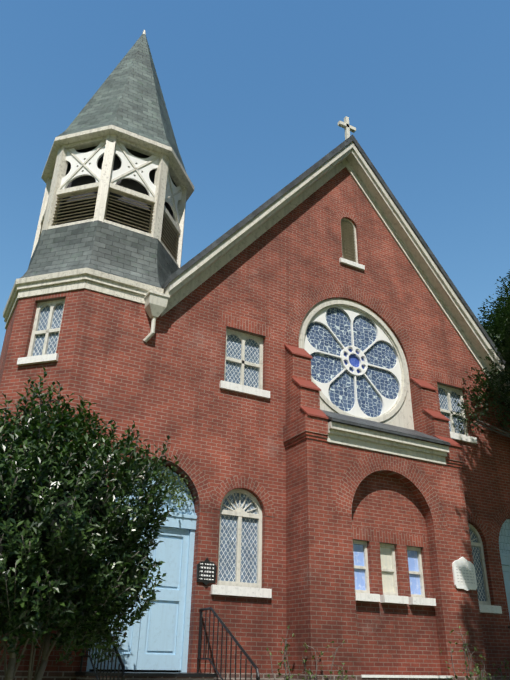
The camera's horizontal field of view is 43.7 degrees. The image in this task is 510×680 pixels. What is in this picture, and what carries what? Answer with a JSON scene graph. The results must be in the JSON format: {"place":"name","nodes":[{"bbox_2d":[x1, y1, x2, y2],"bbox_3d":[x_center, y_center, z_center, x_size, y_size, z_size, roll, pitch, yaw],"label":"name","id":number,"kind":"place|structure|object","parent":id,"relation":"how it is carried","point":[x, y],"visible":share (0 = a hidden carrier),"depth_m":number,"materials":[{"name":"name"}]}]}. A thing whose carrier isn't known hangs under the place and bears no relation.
{"place":"outdoors","nodes":[
{"label":"outdoors","id":0,"kind":"place"},
{"bbox_2d":[0,670,21,679],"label":"tower base course","id":1,"kind":"object","parent":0,"point":[18,674],"visible":0.14,"depth_m":8.95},
{"bbox_2d":[0,366,180,679],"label":"holly","id":2,"kind":"object","parent":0,"point":[101,586],"depth_m":7.52,"materials":[{"name":"green plant"}]},
{"bbox_2d":[76,675,213,679],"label":"step","id":3,"kind":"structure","parent":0,"point":[78,677],"depth_m":9.19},
{"bbox_2d":[79,607,259,679],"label":"stair railings","id":4,"kind":"object","parent":3,"relation":"on","point":[201,610],"visible":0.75,"depth_m":9.26,"materials":[{"name":"black metal"}]},
{"bbox_2d":[75,671,215,676],"bbox_3d":[-1.654,5.005,9.534,2.000,0.045,0.790,15,-30,-25],"label":"doorstep","id":5,"kind":"object","parent":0,"point":[151,674],"depth_m":9.28,"materials":[{"name":"grey stone"}]},
{"bbox_2d":[0,0,509,354],"label":"sky","id":6,"kind":"structure","parent":0,"point":[255,93],"materials":[{"name":"blue"}]},
{"bbox_3d":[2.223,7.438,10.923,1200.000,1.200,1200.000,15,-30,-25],"label":"ground","id":7,"kind":"structure","parent":0,"visible":0},
{"bbox_2d":[0,289,84,670],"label":"brick tower wall","id":8,"kind":"structure","parent":7,"relation":"on","point":[15,347],"depth_m":11.42,"materials":[{"name":"red brick"}]},
{"bbox_2d":[31,291,70,300],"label":"brick lintel","id":9,"kind":"structure","parent":8,"relation":"in","point":[53,295],"depth_m":11.98,"materials":[{"name":"red brick"}]},
{"bbox_2d":[3,268,164,328],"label":"tower cornice","id":10,"kind":"structure","parent":8,"relation":"attached to","point":[89,279],"depth_m":12.09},
{"bbox_2d":[21,220,178,287],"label":"tower skirt roof","id":11,"kind":"structure","parent":8,"relation":"on","point":[98,245],"depth_m":12.69,"materials":[{"name":"grey stone"}]},
{"bbox_2d":[31,134,186,267],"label":"belfry posts","id":12,"kind":"object","parent":11,"relation":"on","point":[50,199],"visible":0.33,"depth_m":13.71,"materials":[{"name":"beige paint"}]},
{"bbox_2d":[59,140,105,189],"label":"belfry cross ribs","id":13,"kind":"object","parent":12,"relation":"attached to","point":[82,165],"visible":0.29,"depth_m":13.74,"materials":[{"name":"white paint"}]},
{"bbox_2d":[60,142,105,188],"bbox_3d":[-3.701,-3.779,13.789,1.059,1.220,0.040,-7,-28,15],"label":"decorative panel","id":14,"kind":"object","parent":12,"relation":"attached to","point":[90,164],"visible":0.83,"depth_m":13.77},
{"bbox_2d":[38,190,178,261],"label":"louvers","id":15,"kind":"object","parent":12,"relation":"attached to","point":[169,235],"visible":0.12,"depth_m":13.38,"materials":[{"name":"wood"}]},
{"bbox_2d":[41,136,184,266],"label":"belfry rails","id":16,"kind":"object","parent":12,"relation":"attached to","point":[133,194],"visible":0.23,"depth_m":13.79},
{"bbox_2d":[56,146,173,232],"bbox_3d":[-3.304,-2.601,14.731,2.511,2.720,2.511,15,-30,-25],"label":"belfry","id":17,"kind":"object","parent":12,"relation":"in","point":[131,184],"visible":0.1,"depth_m":13.69,"materials":[{"name":"brown"}]},
{"bbox_2d":[41,125,193,201],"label":"belfry cornice","id":18,"kind":"structure","parent":12,"relation":"on","point":[166,150],"depth_m":14.11,"materials":[{"name":"beige paint"}]},
{"bbox_2d":[57,34,185,186],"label":"spire roof","id":19,"kind":"structure","parent":12,"relation":"on","point":[128,95],"depth_m":15.19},
{"bbox_2d":[111,143,158,196],"bbox_3d":[-2.612,-3.711,13.882,1.059,1.220,0.040,15,-30,-25],"label":"decorative panel","id":20,"kind":"object","parent":12,"relation":"attached to","point":[138,161],"visible":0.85,"depth_m":13.87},
{"bbox_2d":[110,141,159,197],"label":"belfry cross ribs","id":21,"kind":"object","parent":20,"relation":"attached to","point":[134,169],"visible":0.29,"depth_m":13.84,"materials":[{"name":"beige paint"}]},
{"bbox_2d":[165,168,181,224],"bbox_3d":[-1.922,-3.317,14.636,0.040,1.220,1.059,-7,-28,15],"label":"decorative panel","id":22,"kind":"object","parent":12,"relation":"attached to","point":[178,196],"visible":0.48,"depth_m":14.69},
{"bbox_2d":[165,171,182,227],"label":"belfry cross ribs","id":23,"kind":"object","parent":12,"relation":"attached to","point":[174,194],"visible":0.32,"depth_m":14.65,"materials":[{"name":"white paint"}]},
{"bbox_2d":[21,671,508,679],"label":"base course","id":24,"kind":"object","parent":7,"relation":"on","point":[59,675],"visible":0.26,"depth_m":10.35,"materials":[{"name":"brick"}]},
{"bbox_2d":[286,438,487,676],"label":"bay wall","id":25,"kind":"structure","parent":24,"relation":"on","point":[324,608],"depth_m":11.69,"materials":[{"name":"red brick"}]},
{"bbox_2d":[283,347,463,467],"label":"buttresses","id":26,"kind":"structure","parent":25,"relation":"on","point":[300,424],"depth_m":13.10,"materials":[{"name":"brick"}]},
{"bbox_2d":[284,344,461,447],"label":"buttress caps","id":27,"kind":"object","parent":26,"relation":"on","point":[312,385],"visible":0.92,"depth_m":13.45,"materials":[{"name":"red brick"}]},
{"bbox_2d":[327,422,448,464],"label":"bay cornice","id":28,"kind":"structure","parent":25,"relation":"attached to","point":[358,437],"depth_m":12.73,"materials":[{"name":"beige wood"}]},
{"bbox_2d":[321,410,450,445],"bbox_3d":[2.565,1.793,13.287,3.000,0.620,0.990,15,-30,-25],"label":"ledge roof","id":29,"kind":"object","parent":28,"relation":"on","point":[347,419],"visible":0.79,"depth_m":13.06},
{"bbox_2d":[353,540,424,597],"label":"bay window frames","id":30,"kind":"structure","parent":25,"relation":"in","point":[392,570],"depth_m":12.06,"materials":[{"name":"beige wood"}]},
{"bbox_2d":[353,544,420,594],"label":"window panes","id":31,"kind":"object","parent":30,"relation":"in","point":[386,562],"depth_m":12.06,"materials":[{"name":"blue glass"}]},
{"bbox_2d":[352,526,426,547],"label":"brick lintel","id":32,"kind":"structure","parent":25,"relation":"attached to","point":[380,536],"depth_m":12.23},
{"bbox_2d":[335,452,447,528],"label":"brick arch","id":33,"kind":"structure","parent":25,"relation":"attached to","point":[359,470],"depth_m":12.62,"materials":[{"name":"red brick"}]},
{"bbox_2d":[355,592,435,605],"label":"bay sills","id":34,"kind":"structure","parent":25,"relation":"attached to","point":[392,599],"depth_m":11.62,"materials":[{"name":"white stone"}]},
{"bbox_2d":[361,675,452,677],"bbox_3d":[2.642,5.787,10.945,2.000,0.042,0.020,15,-30,-25],"label":"stone ledge","id":35,"kind":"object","parent":25,"relation":"attached to","point":[399,676],"visible":0.86,"depth_m":10.89,"materials":[{"name":"white stone"}]},
{"bbox_2d":[452,557,476,590],"bbox_3d":[4.101,4.577,12.471,0.570,0.630,0.035,15,-30,-25],"label":"history plaque","id":36,"kind":"object","parent":25,"relation":"attached to","point":[462,562],"visible":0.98,"depth_m":12.44,"materials":[{"name":"white stone"}]},
{"bbox_2d":[456,566,474,584],"bbox_3d":[4.110,4.609,12.435,0.450,0.320,0.001,15,-30,-25],"label":"plaque face","id":37,"kind":"object","parent":36,"relation":"attached to","point":[465,575],"visible":1,"depth_m":12.43},
{"bbox_2d":[89,462,508,671],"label":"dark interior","id":38,"kind":"object","parent":7,"relation":"on","point":[141,670],"depth_m":10.26,"materials":[{"name":"black"}]},
{"bbox_2d":[162,135,508,368],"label":"gable roof","id":39,"kind":"structure","parent":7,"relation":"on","point":[259,209],"depth_m":16.35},
{"bbox_2d":[23,167,509,675],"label":"facade wall","id":40,"kind":"structure","parent":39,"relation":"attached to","point":[161,384],"depth_m":12.47,"materials":[{"name":"brick"}]},
{"bbox_2d":[86,510,196,672],"bbox_3d":[-1.822,4.021,10.425,1.670,2.510,0.190,15,-30,-25],"label":"door frame","id":41,"kind":"object","parent":40,"relation":"attached to","point":[182,521],"visible":0.44,"depth_m":10.87,"materials":[{"name":"blue wood"}]},
{"bbox_2d":[90,526,189,669],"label":"door leaves","id":42,"kind":"object","parent":41,"relation":"in","point":[154,639],"visible":0.58,"depth_m":10.35,"materials":[{"name":"blue wood"}]},
{"bbox_2d":[116,463,194,514],"bbox_3d":[-1.801,2.579,11.168,1.670,0.835,0.001,15,-30,-25],"label":"fanlight","id":43,"kind":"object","parent":40,"relation":"attached to","point":[187,508],"depth_m":11.30,"materials":[{"name":"blue glass"}]},
{"bbox_2d":[143,290,169,341],"bbox_3d":[-1.913,-0.411,12.117,0.420,0.959,0.356,15,-30,-25],"label":"downspout","id":44,"kind":"object","parent":40,"relation":"attached to","point":[156,304],"visible":0.96,"depth_m":12.13,"materials":[{"name":"white metal"}]},
{"bbox_2d":[106,442,213,512],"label":"brick arch","id":45,"kind":"structure","parent":40,"relation":"attached to","point":[189,466],"depth_m":11.36,"materials":[{"name":"brick"}]},
{"bbox_2d":[155,460,194,510],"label":"door ivy leaves","id":46,"kind":"object","parent":40,"relation":"attached to","point":[173,491],"visible":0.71,"depth_m":11.19,"materials":[{"name":"green plant"}]},
{"bbox_2d":[196,557,216,585],"bbox_3d":[-0.824,3.924,10.794,0.360,0.450,0.035,15,-30,-25],"label":"sign frame","id":47,"kind":"object","parent":40,"relation":"attached to","point":[205,582],"visible":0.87,"depth_m":10.75,"materials":[{"name":"black metal"}]},
{"bbox_2d":[199,563,213,579],"bbox_3d":[-0.814,3.921,10.775,0.260,0.260,0.001,15,-30,-25],"label":"plaque lettering","id":48,"kind":"object","parent":47,"relation":"attached to","point":[206,571],"visible":1,"depth_m":10.78},
{"bbox_2d":[209,476,274,516],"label":"brick arch","id":49,"kind":"structure","parent":40,"relation":"attached to","point":[226,486],"depth_m":11.79,"materials":[{"name":"brick"}]},
{"bbox_2d":[27,218,490,604],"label":"window frames","id":50,"kind":"structure","parent":40,"relation":"in","point":[239,513],"depth_m":11.93,"materials":[{"name":"beige wood"}]},
{"bbox_2d":[33,304,485,600],"bbox_3d":[0.561,2.386,12.763,10.185,4.980,0.447,13,-29,-21],"label":"window glass","id":51,"kind":"object","parent":50,"relation":"in","point":[227,554],"visible":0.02,"depth_m":11.81,"materials":[{"name":"glass"}]},
{"bbox_2d":[17,257,501,613],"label":"window sills","id":52,"kind":"structure","parent":40,"relation":"attached to","point":[226,589],"depth_m":11.45,"materials":[{"name":"white stone"}]},
{"bbox_2d":[220,313,468,389],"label":"brick lintels","id":53,"kind":"structure","parent":40,"relation":"attached to","point":[247,326],"depth_m":13.42,"materials":[{"name":"brick"}]},
{"bbox_2d":[341,221,355,261],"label":"gable vent louvres","id":54,"kind":"object","parent":40,"relation":"attached to","point":[348,241],"visible":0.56,"depth_m":16.00,"materials":[{"name":"brown wood"}]},
{"bbox_2d":[335,211,362,230],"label":"brick arch","id":55,"kind":"structure","parent":40,"relation":"attached to","point":[340,215],"depth_m":16.26,"materials":[{"name":"brick"}]},
{"bbox_2d":[284,283,422,379],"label":"brick arch","id":56,"kind":"structure","parent":40,"relation":"attached to","point":[305,302],"depth_m":15.09,"materials":[{"name":"red brick"}]},
{"bbox_2d":[300,300,407,421],"bbox_3d":[2.265,0.471,14.520,3.000,3.000,0.150,15,-30,-25],"label":"round window frame","id":57,"kind":"object","parent":40,"relation":"attached to","point":[397,350],"visible":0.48,"depth_m":14.80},
{"bbox_2d":[305,307,400,417],"bbox_3d":[2.251,0.483,14.543,2.740,2.740,0.070,15,-30,-25],"label":"rose window tracery","id":58,"kind":"object","parent":57,"relation":"in","point":[394,371],"visible":0.56,"depth_m":14.53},
{"bbox_2d":[306,308,398,416],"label":"stained glass petals","id":59,"kind":"object","parent":58,"relation":"in","point":[325,368],"depth_m":14.49,"materials":[{"name":"blue glass"}]},
{"bbox_2d":[340,346,367,375],"bbox_3d":[2.254,0.481,14.539,0.730,0.730,0.090,15,-30,-25],"label":"rose window hub","id":60,"kind":"object","parent":58,"relation":"attached to","point":[361,362],"visible":0.75,"depth_m":14.49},
{"bbox_2d":[344,349,363,372],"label":"hub glass panes","id":61,"kind":"structure","parent":60,"relation":"in","point":[354,360],"depth_m":14.55,"materials":[{"name":"blue glass"}]},
{"bbox_2d":[299,298,414,438],"bbox_3d":[2.258,0.712,14.403,3.112,3.646,0.100,15,-30,-25],"label":"rose window surround","id":62,"kind":"object","parent":40,"relation":"attached to","point":[402,416],"visible":0.23,"depth_m":14.48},
{"bbox_2d":[467,511,492,544],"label":"brick arch","id":63,"kind":"structure","parent":40,"relation":"attached to","point":[473,518],"depth_m":14.22,"materials":[{"name":"brick"}]},
{"bbox_2d":[490,504,509,548],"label":"brick arch","id":64,"kind":"structure","parent":40,"relation":"attached to","point":[502,515],"depth_m":14.52,"materials":[{"name":"brick"}]},
{"bbox_2d":[499,519,509,553],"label":"arched transom","id":65,"kind":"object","parent":40,"relation":"attached to","point":[504,540],"depth_m":14.76,"materials":[{"name":"blue glass"}]},
{"bbox_2d":[500,553,509,565],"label":"lintel","id":66,"kind":"structure","parent":40,"relation":"attached to","point":[505,559],"depth_m":14.38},
{"bbox_2d":[502,565,509,617],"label":"door leaves","id":67,"kind":"object","parent":66,"relation":"in","point":[506,571],"visible":0.23,"depth_m":14.26,"materials":[{"name":"blue wood"}]},
{"bbox_2d":[161,142,509,408],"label":"roof trim","id":68,"kind":"structure","parent":39,"relation":"attached to","point":[198,273],"depth_m":16.44,"materials":[{"name":"white paint"}]},
{"bbox_2d":[338,116,355,139],"bbox_3d":[2.514,-5.655,17.344,0.540,1.070,0.180,15,-30,-25],"label":"gable cross","id":69,"kind":"object","parent":39,"relation":"on","point":[346,126],"visible":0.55,"depth_m":17.36,"materials":[{"name":"white wood"}]},
{"bbox_2d":[266,625,509,679],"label":"weed","id":70,"kind":"object","parent":7,"relation":"on","point":[476,669],"depth_m":10.36,"materials":[{"name":"green plant"}]},
{"bbox_2d":[448,269,509,437],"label":"tree","id":71,"kind":"object","parent":7,"relation":"on","point":[498,327],"depth_m":15.90,"materials":[{"name":"green plant"}]}
]}

